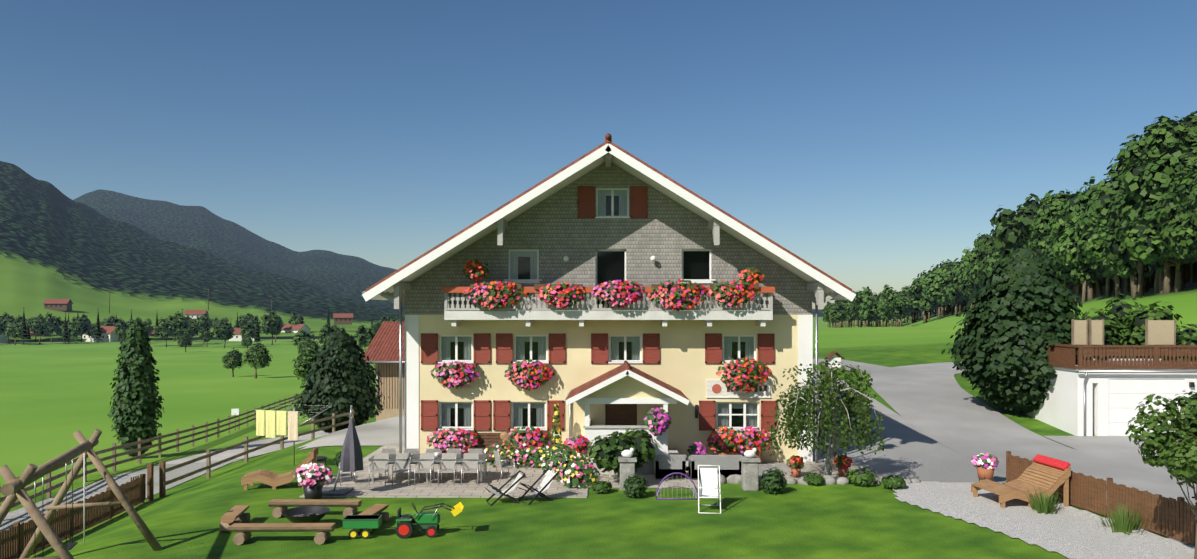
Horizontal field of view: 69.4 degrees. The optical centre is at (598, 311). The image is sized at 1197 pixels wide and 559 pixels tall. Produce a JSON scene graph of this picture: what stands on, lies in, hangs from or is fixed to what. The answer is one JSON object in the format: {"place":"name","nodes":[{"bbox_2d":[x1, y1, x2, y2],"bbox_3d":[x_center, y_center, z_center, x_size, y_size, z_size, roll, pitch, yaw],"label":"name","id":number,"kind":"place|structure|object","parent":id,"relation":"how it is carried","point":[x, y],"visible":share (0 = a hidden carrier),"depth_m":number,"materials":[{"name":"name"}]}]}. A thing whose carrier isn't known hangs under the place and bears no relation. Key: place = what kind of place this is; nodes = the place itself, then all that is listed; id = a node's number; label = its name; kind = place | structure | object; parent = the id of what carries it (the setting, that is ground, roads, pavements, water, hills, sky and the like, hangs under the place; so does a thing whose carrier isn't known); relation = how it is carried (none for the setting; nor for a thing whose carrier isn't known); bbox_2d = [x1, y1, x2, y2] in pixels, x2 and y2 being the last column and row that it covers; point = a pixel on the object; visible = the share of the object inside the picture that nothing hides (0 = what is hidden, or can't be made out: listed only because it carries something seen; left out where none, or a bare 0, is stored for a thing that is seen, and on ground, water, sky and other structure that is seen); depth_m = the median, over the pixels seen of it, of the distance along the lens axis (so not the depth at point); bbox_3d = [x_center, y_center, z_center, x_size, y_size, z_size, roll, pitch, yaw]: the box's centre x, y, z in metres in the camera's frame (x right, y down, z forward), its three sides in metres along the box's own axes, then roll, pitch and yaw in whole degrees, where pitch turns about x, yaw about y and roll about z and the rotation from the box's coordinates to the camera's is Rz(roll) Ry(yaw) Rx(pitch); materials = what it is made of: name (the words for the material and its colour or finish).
{"place":"outdoors","nodes":[
{"label":"outdoors","id":0,"kind":"place"},
{"bbox_2d":[0,459,241,531],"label":"path gravel","id":1,"kind":"structure","parent":0,"point":[21,515],"depth_m":32.12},
{"bbox_2d":[0,161,404,339],"bbox_3d":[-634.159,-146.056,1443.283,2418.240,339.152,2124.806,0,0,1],"label":"mountain","id":2,"kind":"structure","parent":0,"point":[55,243],"depth_m":928.70,"materials":[{"name":"plant"}]},
{"bbox_2d":[73,189,822,316],"bbox_3d":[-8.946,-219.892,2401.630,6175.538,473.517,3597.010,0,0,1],"label":"mountain","id":3,"kind":"structure","parent":0,"point":[202,228],"depth_m":2162.74,"materials":[{"name":"plant"}]},
{"bbox_2d":[0,278,1196,558],"bbox_3d":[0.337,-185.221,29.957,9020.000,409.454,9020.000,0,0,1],"label":"ground","id":4,"kind":"structure","parent":0,"point":[54,394],"depth_m":23.93,"materials":[{"name":"plant"}]},
{"bbox_2d":[5,320,23,344],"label":"tree","id":5,"kind":"object","parent":4,"relation":"on","point":[14,330],"visible":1,"depth_m":430.64,"materials":[{"name":"green plant"}]},
{"bbox_2d":[27,318,50,343],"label":"tree","id":6,"kind":"object","parent":4,"relation":"on","point":[40,328],"visible":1,"depth_m":442.02,"materials":[{"name":"green plant"}]},
{"bbox_2d":[44,312,62,342],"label":"tree","id":7,"kind":"object","parent":4,"relation":"on","point":[54,322],"visible":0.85,"depth_m":459.47,"materials":[{"name":"green plant"}]},
{"bbox_2d":[0,474,143,558],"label":"fence","id":8,"kind":"object","parent":4,"relation":"on","point":[15,538],"visible":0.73,"depth_m":23.11,"materials":[{"name":"wood"}]},
{"bbox_2d":[72,315,89,341],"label":"tree","id":9,"kind":"object","parent":4,"relation":"on","point":[83,321],"visible":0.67,"depth_m":470.88,"materials":[{"name":"green plant"}]},
{"bbox_2d":[0,429,162,558],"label":"swing","id":10,"kind":"object","parent":4,"relation":"on","point":[12,489],"visible":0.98,"depth_m":17.52,"materials":[{"name":"brown"}]},
{"bbox_2d":[112,324,127,344],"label":"tree","id":11,"kind":"object","parent":4,"relation":"on","point":[119,331],"visible":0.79,"depth_m":430.68,"materials":[{"name":"green plant"}]},
{"bbox_2d":[107,320,164,456],"bbox_3d":[-22.483,3.948,42.107,2.394,7.085,2.542,0,0,1],"label":"thuja","id":12,"kind":"object","parent":4,"relation":"on","point":[136,393],"visible":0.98,"depth_m":41.60,"materials":[{"name":"green plant"}]},
{"bbox_2d":[137,317,154,336],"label":"tree","id":13,"kind":"object","parent":4,"relation":"on","point":[147,323],"visible":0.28,"depth_m":404.83,"materials":[{"name":"green plant"}]},
{"bbox_2d":[131,462,165,500],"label":"wooden posts","id":14,"kind":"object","parent":4,"relation":"on","point":[150,481],"depth_m":28.79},
{"bbox_2d":[0,392,302,507],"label":"field fence","id":15,"kind":"object","parent":4,"relation":"on","point":[49,478],"depth_m":40.30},
{"bbox_2d":[154,315,178,346],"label":"tree","id":16,"kind":"object","parent":4,"relation":"on","point":[166,328],"visible":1,"depth_m":395.66,"materials":[{"name":"green plant"}]},
{"bbox_2d":[0,299,352,342],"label":"village houses","id":17,"kind":"structure","parent":4,"relation":"on","point":[107,331],"depth_m":563.19,"materials":[{"name":"brown wood"}]},
{"bbox_2d":[178,329,191,351],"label":"tree","id":18,"kind":"object","parent":4,"relation":"on","point":[184,338],"visible":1,"depth_m":350.21,"materials":[{"name":"green plant"}]},
{"bbox_2d":[187,316,199,343],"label":"tree","id":19,"kind":"object","parent":4,"relation":"on","point":[194,326],"visible":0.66,"depth_m":438.82,"materials":[{"name":"green plant"}]},
{"bbox_2d":[200,323,213,346],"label":"tree","id":20,"kind":"object","parent":4,"relation":"on","point":[206,333],"visible":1,"depth_m":399.05,"materials":[{"name":"green plant"}]},
{"bbox_2d":[214,317,233,347],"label":"tree","id":21,"kind":"object","parent":4,"relation":"on","point":[224,329],"visible":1,"depth_m":390.85,"materials":[{"name":"green plant"}]},
{"bbox_2d":[221,352,243,376],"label":"tree","id":22,"kind":"object","parent":4,"relation":"on","point":[232,362],"visible":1,"depth_m":179.53,"materials":[{"name":"green plant"}]},
{"bbox_2d":[156,430,328,464],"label":"path","id":23,"kind":"structure","parent":4,"relation":"on","point":[240,449],"depth_m":43.84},
{"bbox_2d":[240,315,260,338],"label":"tree","id":24,"kind":"object","parent":4,"relation":"on","point":[248,324],"visible":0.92,"depth_m":421.23,"materials":[{"name":"green plant"}]},
{"bbox_2d":[244,346,270,377],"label":"tree","id":25,"kind":"object","parent":4,"relation":"on","point":[256,358],"visible":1,"depth_m":171.37,"materials":[{"name":"green plant"}]},
{"bbox_2d":[163,409,354,485],"bbox_3d":[-13.963,5.626,37.109,0.622,1.228,16.235,0,0,7],"label":"fence","id":26,"kind":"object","parent":4,"relation":"on","point":[245,442],"depth_m":35.21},
{"bbox_2d":[259,318,283,344],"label":"tree","id":27,"kind":"object","parent":4,"relation":"on","point":[272,328],"visible":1,"depth_m":424.36,"materials":[{"name":"green plant"}]},
{"bbox_2d":[241,447,317,489],"bbox_3d":[-9.485,4.670,25.795,2.055,1.128,0.765,0,0,-7],"label":"lounger","id":28,"kind":"object","parent":4,"relation":"on","point":[271,478],"visible":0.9,"depth_m":25.46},
{"bbox_2d":[255,404,331,464],"bbox_3d":[-10.372,4.257,29.441,1.786,1.960,1.808,0,0,17],"label":"clothes dryer","id":29,"kind":"object","parent":4,"relation":"on","point":[276,422],"visible":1,"depth_m":28.62,"materials":[{"name":"fabric"}]},
{"bbox_2d":[291,323,314,344],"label":"tree","id":30,"kind":"object","parent":4,"relation":"on","point":[300,334],"visible":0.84,"depth_m":302.46,"materials":[{"name":"green plant"}]},
{"bbox_2d":[219,499,388,544],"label":"firepit benches","id":31,"kind":"object","parent":4,"relation":"on","point":[305,515],"visible":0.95,"depth_m":20.70,"materials":[{"name":"brown"}]},
{"bbox_2d":[295,340,319,379],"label":"tree","id":32,"kind":"object","parent":4,"relation":"on","point":[308,351],"visible":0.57,"depth_m":109.34,"materials":[{"name":"green plant"}]},
{"bbox_2d":[316,316,340,342],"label":"tree","id":33,"kind":"object","parent":4,"relation":"on","point":[325,329],"visible":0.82,"depth_m":305.61,"materials":[{"name":"green plant"}]},
{"bbox_2d":[292,330,388,433],"bbox_3d":[-14.999,4.263,50.066,5.376,6.390,5.144,0,0,1],"label":"tree","id":34,"kind":"object","parent":4,"relation":"on","point":[342,376],"visible":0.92,"depth_m":48.79,"materials":[{"name":"green plant"}]},
{"bbox_2d":[296,414,404,449],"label":"paved path","id":35,"kind":"structure","parent":4,"relation":"on","point":[384,432],"depth_m":36.55,"materials":[{"name":"concrete"}]},
{"bbox_2d":[353,321,377,351],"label":"tree","id":36,"kind":"object","parent":4,"relation":"on","point":[365,336],"visible":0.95,"depth_m":299.89,"materials":[{"name":"green plant"}]},
{"bbox_2d":[363,321,404,420],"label":"barn","id":37,"kind":"structure","parent":4,"relation":"on","point":[382,352],"depth_m":56.08,"materials":[{"name":"brown"}]},
{"bbox_2d":[342,502,463,538],"bbox_3d":[-4.543,4.853,20.197,2.754,0.762,0.620,0,0,-3],"label":"toy tractor","id":38,"kind":"object","parent":4,"relation":"on","point":[365,526],"visible":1,"depth_m":20.04,"materials":[{"name":"green"}]},
{"bbox_2d":[109,288,837,430],"bbox_3d":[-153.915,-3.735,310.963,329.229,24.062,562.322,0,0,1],"label":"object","id":39,"kind":"object","parent":4,"relation":"on","point":[828,296],"visible":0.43,"depth_m":29.85,"materials":[{"name":"brown"}]},
{"bbox_2d":[485,470,524,505],"bbox_3d":[-2.557,4.841,23.705,0.996,0.823,0.585,0,0,-19],"label":"beach chair","id":40,"kind":"object","parent":4,"relation":"on","point":[512,487],"visible":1,"depth_m":23.64,"materials":[{"name":"grey"}]},
{"bbox_2d":[518,468,558,504],"bbox_3d":[-1.663,4.841,23.912,0.996,0.823,0.585,0,0,-34],"label":"beach chair","id":41,"kind":"object","parent":4,"relation":"on","point":[549,477],"visible":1,"depth_m":23.97,"materials":[{"name":"grey"}]},
{"bbox_2d":[419,315,797,461],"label":"house","id":42,"kind":"structure","parent":4,"relation":"on","point":[685,368],"depth_m":29.95,"materials":[{"name":"paint"}]},
{"bbox_2d":[405,163,811,314],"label":"gable wall","id":43,"kind":"structure","parent":42,"relation":"on","point":[554,229],"depth_m":29.96,"materials":[{"name":"wood"}]},
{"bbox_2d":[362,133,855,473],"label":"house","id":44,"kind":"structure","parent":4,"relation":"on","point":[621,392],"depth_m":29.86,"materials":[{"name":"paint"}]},
{"bbox_2d":[300,446,920,497],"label":"patio","id":45,"kind":"structure","parent":4,"relation":"on","point":[445,488],"depth_m":26.26,"materials":[{"name":"stone"}]},
{"bbox_2d":[322,405,362,495],"bbox_3d":[-7.369,3.942,24.781,1.381,2.533,0.988,0,0,1],"label":"umbrella","id":46,"kind":"object","parent":45,"relation":"on","point":[351,457],"visible":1,"depth_m":24.48,"materials":[{"name":"grey fabric"}]},
{"bbox_2d":[338,448,514,485],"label":"patio dining set","id":47,"kind":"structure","parent":45,"relation":"on","point":[469,462],"depth_m":26.24,"materials":[{"name":"silver metal"}]},
{"bbox_2d":[468,432,532,463],"bbox_3d":[-3.316,4.704,29.649,2.200,1.060,0.640,0,0,1],"label":"bench","id":48,"kind":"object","parent":45,"relation":"on","point":[484,443],"depth_m":29.91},
{"bbox_2d":[293,452,999,498],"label":"flower pots","id":49,"kind":"object","parent":45,"relation":"on","point":[312,478],"visible":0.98,"depth_m":26.00,"materials":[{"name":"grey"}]},
{"bbox_2d":[654,454,790,478],"bbox_3d":[4.063,4.844,27.273,4.600,0.780,1.100,0,0,1],"label":"lounge set","id":50,"kind":"object","parent":45,"relation":"on","point":[665,465],"visible":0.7,"depth_m":26.79,"materials":[{"name":"grey wicker"}]},
{"bbox_2d":[825,351,844,461],"bbox_3d":[8.084,3.300,29.587,0.575,3.867,0.520,0,0,1],"label":"birdhouse","id":51,"kind":"object","parent":45,"relation":"on","point":[831,359],"visible":0.71,"depth_m":29.53,"materials":[{"name":"white"}]},
{"bbox_2d":[655,472,697,499],"bbox_3d":[2.186,4.853,24.309,1.198,0.762,0.583,0,0,1],"label":"soccer goal","id":52,"kind":"object","parent":4,"relation":"on","point":[657,492],"visible":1,"depth_m":24.03,"materials":[{"name":"purple"}]},
{"bbox_2d":[698,465,720,513],"bbox_3d":[2.923,4.690,22.832,0.585,1.121,0.932,0,0,6],"label":"deck chair","id":53,"kind":"object","parent":4,"relation":"on","point":[709,488],"visible":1,"depth_m":23.07,"materials":[{"name":"fabric"}]},
{"bbox_2d":[334,427,1152,534],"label":"shrubs","id":54,"kind":"object","parent":4,"relation":"on","point":[626,454],"visible":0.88,"depth_m":25.20,"materials":[{"name":"green plant"}]},
{"bbox_2d":[765,357,884,475],"bbox_3d":[6.907,3.372,26.685,3.419,3.930,3.253,0,0,13],"label":"birch","id":55,"kind":"object","parent":4,"relation":"on","point":[802,419],"visible":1,"depth_m":25.99,"materials":[{"name":"green plant"}]},
{"bbox_2d":[830,299,850,327],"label":"tree","id":56,"kind":"object","parent":4,"relation":"on","point":[840,309],"visible":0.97,"depth_m":292.75,"materials":[{"name":"green plant"}]},
{"bbox_2d":[849,288,878,326],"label":"tree","id":57,"kind":"object","parent":4,"relation":"on","point":[862,302],"visible":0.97,"depth_m":287.39,"materials":[{"name":"green plant"}]},
{"bbox_2d":[874,299,898,326],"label":"tree","id":58,"kind":"object","parent":4,"relation":"on","point":[882,307],"visible":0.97,"depth_m":285.40,"materials":[{"name":"green plant"}]},
{"bbox_2d":[875,290,905,326],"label":"tree","id":59,"kind":"object","parent":4,"relation":"on","point":[893,300],"visible":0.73,"depth_m":285.73,"materials":[{"name":"green plant"}]},
{"bbox_2d":[813,370,1005,482],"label":"paved driveway","id":60,"kind":"structure","parent":4,"relation":"on","point":[910,451],"depth_m":31.22,"materials":[{"name":"asphalt"}]},
{"bbox_2d":[908,271,934,323],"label":"tree","id":61,"kind":"object","parent":4,"relation":"on","point":[914,288],"visible":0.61,"depth_m":302.04,"materials":[{"name":"green plant"}]},
{"bbox_2d":[920,278,949,319],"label":"tree","id":62,"kind":"object","parent":4,"relation":"on","point":[930,291],"visible":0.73,"depth_m":291.80,"materials":[{"name":"green plant"}]},
{"bbox_2d":[938,270,966,314],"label":"tree","id":63,"kind":"object","parent":4,"relation":"on","point":[951,289],"visible":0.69,"depth_m":278.56,"materials":[{"name":"green plant"}]},
{"bbox_2d":[958,264,982,292],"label":"tree","id":64,"kind":"object","parent":4,"relation":"on","point":[964,273],"visible":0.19,"depth_m":247.18,"materials":[{"name":"green plant"}]},
{"bbox_2d":[963,246,982,286],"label":"tree","id":65,"kind":"object","parent":4,"relation":"on","point":[971,258],"visible":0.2,"depth_m":238.76,"materials":[{"name":"green plant"}]},
{"bbox_2d":[973,260,990,284],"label":"tree","id":66,"kind":"object","parent":4,"relation":"on","point":[981,272],"visible":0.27,"depth_m":216.04,"materials":[{"name":"green plant"}]},
{"bbox_2d":[972,234,994,262],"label":"tree","id":67,"kind":"object","parent":4,"relation":"on","point":[980,242],"visible":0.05,"depth_m":230.82,"materials":[{"name":"green plant"}]},
{"bbox_2d":[988,207,1040,261],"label":"tree","id":68,"kind":"object","parent":4,"relation":"on","point":[1005,243],"visible":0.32,"depth_m":159.18,"materials":[{"name":"green plant"}]},
{"bbox_2d":[941,247,1097,413],"bbox_3d":[19.388,1.019,39.296,7.134,7.835,6.614,0,0,1],"label":"tree","id":69,"kind":"object","parent":4,"relation":"on","point":[1020,315],"visible":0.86,"depth_m":37.74,"materials":[{"name":"green plant"}]},
{"bbox_2d":[1015,178,1066,220],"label":"tree","id":70,"kind":"object","parent":4,"relation":"on","point":[1038,201],"visible":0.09,"depth_m":161.96,"materials":[{"name":"green plant"}]},
{"bbox_2d":[892,481,1194,558],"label":"gravel yard","id":71,"kind":"structure","parent":4,"relation":"on","point":[1069,532],"depth_m":21.11,"materials":[{"name":"gravel"}]},
{"bbox_2d":[971,454,1070,507],"bbox_3d":[11.537,4.631,23.669,2.024,1.205,1.465,0,0,-5],"label":"lounger","id":72,"kind":"object","parent":71,"relation":"on","point":[1038,472],"visible":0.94,"depth_m":23.38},
{"bbox_2d":[1028,194,1067,247],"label":"tree","id":73,"kind":"object","parent":4,"relation":"on","point":[1049,210],"visible":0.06,"depth_m":151.45,"materials":[{"name":"green plant"}]},
{"bbox_2d":[1028,217,1074,287],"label":"tree","id":74,"kind":"object","parent":4,"relation":"on","point":[1039,241],"visible":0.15,"depth_m":122.13,"materials":[{"name":"green plant"}]},
{"bbox_2d":[1036,232,1074,285],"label":"tree","id":75,"kind":"object","parent":4,"relation":"on","point":[1064,276],"visible":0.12,"depth_m":119.69,"materials":[{"name":"green plant"}]},
{"bbox_2d":[1046,199,1086,300],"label":"tree","id":76,"kind":"object","parent":4,"relation":"on","point":[1062,214],"visible":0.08,"depth_m":119.13,"materials":[{"name":"green plant"}]},
{"bbox_2d":[1051,203,1095,300],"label":"tree","id":77,"kind":"object","parent":4,"relation":"on","point":[1067,262],"visible":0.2,"depth_m":113.67,"materials":[{"name":"green plant"}]},
{"bbox_2d":[1055,172,1091,204],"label":"tree","id":78,"kind":"object","parent":4,"relation":"on","point":[1080,186],"visible":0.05,"depth_m":151.05,"materials":[{"name":"green plant"}]},
{"bbox_2d":[1057,197,1093,302],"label":"tree","id":79,"kind":"object","parent":4,"relation":"on","point":[1075,207],"visible":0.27,"depth_m":114.32,"materials":[{"name":"green plant"}]},
{"bbox_2d":[1067,196,1111,297],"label":"tree","id":80,"kind":"object","parent":4,"relation":"on","point":[1078,223],"visible":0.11,"depth_m":110.24,"materials":[{"name":"green plant"}]},
{"bbox_2d":[1092,240,1114,280],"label":"tree","id":81,"kind":"object","parent":4,"relation":"on","point":[1096,252],"visible":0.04,"depth_m":105.19,"materials":[{"name":"green plant"}]},
{"bbox_2d":[1081,139,1139,298],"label":"tree","id":82,"kind":"object","parent":4,"relation":"on","point":[1101,178],"visible":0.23,"depth_m":102.10,"materials":[{"name":"green plant"}]},
{"bbox_2d":[1090,137,1143,207],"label":"tree","id":83,"kind":"object","parent":4,"relation":"on","point":[1134,144],"visible":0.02,"depth_m":104.16,"materials":[{"name":"green plant"}]},
{"bbox_2d":[1093,151,1143,297],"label":"tree","id":84,"kind":"object","parent":4,"relation":"on","point":[1104,216],"visible":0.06,"depth_m":93.44,"materials":[{"name":"green plant"}]},
{"bbox_2d":[1044,319,1196,435],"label":"garage","id":85,"kind":"structure","parent":4,"relation":"on","point":[1126,396],"depth_m":34.80,"materials":[{"name":"paint"}]},
{"bbox_2d":[1088,330,1118,359],"bbox_3d":[21.219,1.674,36.572,1.330,1.829,2.106,0,0,19],"label":"terrace bush","id":86,"kind":"object","parent":85,"relation":"in","point":[1109,339],"visible":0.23,"depth_m":35.91,"materials":[{"name":"green plant"}]},
{"bbox_2d":[1163,324,1196,361],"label":"terrace bush","id":87,"kind":"object","parent":85,"relation":"in","point":[1187,336],"visible":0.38,"depth_m":35.74,"materials":[{"name":"green plant"}]},
{"bbox_2d":[1044,436,1196,485],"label":"forecourt","id":88,"kind":"structure","parent":4,"relation":"on","point":[1122,450],"depth_m":32.26,"materials":[{"name":"concrete"}]},
{"bbox_2d":[1100,196,1156,297],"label":"tree","id":89,"kind":"object","parent":4,"relation":"on","point":[1118,246],"visible":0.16,"depth_m":92.15,"materials":[{"name":"green plant"}]},
{"bbox_2d":[1081,293,1181,358],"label":"hedge","id":90,"kind":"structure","parent":4,"relation":"on","point":[1124,322],"depth_m":47.49,"materials":[{"name":"green plant"}]},
{"bbox_2d":[1107,253,1155,279],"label":"tree","id":91,"kind":"object","parent":4,"relation":"on","point":[1123,270],"visible":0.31,"depth_m":93.03,"materials":[{"name":"green plant"}]},
{"bbox_2d":[1109,158,1158,292],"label":"tree","id":92,"kind":"object","parent":4,"relation":"on","point":[1156,284],"visible":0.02,"depth_m":90.68,"materials":[{"name":"green plant"}]},
{"bbox_2d":[1115,160,1165,293],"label":"tree","id":93,"kind":"object","parent":4,"relation":"on","point":[1159,266],"visible":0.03,"depth_m":87.81,"materials":[{"name":"green plant"}]},
{"bbox_2d":[1118,186,1186,292],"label":"tree","id":94,"kind":"object","parent":4,"relation":"on","point":[1146,236],"visible":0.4,"depth_m":84.94,"materials":[{"name":"green plant"}]},
{"bbox_2d":[1111,124,1196,294],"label":"tree","id":95,"kind":"object","parent":4,"relation":"on","point":[1166,144],"visible":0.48,"depth_m":85.63,"materials":[{"name":"green plant"}]},
{"bbox_2d":[1125,389,1196,558],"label":"ball tree","id":96,"kind":"object","parent":4,"relation":"on","point":[1181,456],"visible":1,"depth_m":17.62,"materials":[{"name":"green plant"}]},
{"bbox_2d":[1151,104,1196,282],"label":"tree","id":97,"kind":"object","parent":4,"relation":"on","point":[1170,116],"visible":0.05,"depth_m":91.83,"materials":[{"name":"green plant"}]},
{"bbox_2d":[1155,142,1196,236],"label":"tree","id":98,"kind":"object","parent":4,"relation":"on","point":[1172,189],"visible":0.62,"depth_m":80.96,"materials":[{"name":"green plant"}]},
{"bbox_2d":[1159,190,1196,258],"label":"tree","id":99,"kind":"object","parent":4,"relation":"on","point":[1181,247],"visible":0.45,"depth_m":80.76,"materials":[{"name":"green plant"}]},
{"bbox_2d":[1170,108,1196,140],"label":"tree","id":100,"kind":"object","parent":4,"relation":"on","point":[1189,124],"visible":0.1,"depth_m":89.38,"materials":[{"name":"green plant"}]},
{"bbox_2d":[1174,167,1196,242],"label":"tree","id":101,"kind":"object","parent":4,"relation":"on","point":[1190,224],"visible":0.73,"depth_m":79.13,"materials":[{"name":"green plant"}]},
{"bbox_2d":[0,0,1196,309],"label":"sky","id":102,"kind":"structure","parent":0,"point":[873,142],"materials":[{"name":"blue"}]},
{"bbox_2d":[426,259,771,487],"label":"flowers","id":103,"kind":"object","parent":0,"point":[574,470],"visible":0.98,"depth_m":28.79,"materials":[{"name":"plant"}]},
{"bbox_2d":[813,328,1196,547],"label":"road","id":104,"kind":"structure","parent":0,"point":[936,402],"depth_m":36.55,"materials":[{"name":"asphalt"}]},
{"bbox_2d":[1006,451,1196,544],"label":"fence","id":105,"kind":"object","parent":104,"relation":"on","point":[1177,519],"visible":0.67,"depth_m":21.15,"materials":[{"name":"wood"}]},
{"bbox_2d":[1025,368,1196,435],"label":"garage walls","id":106,"kind":"structure","parent":0,"point":[1061,407],"depth_m":34.80,"materials":[{"name":"paint"}]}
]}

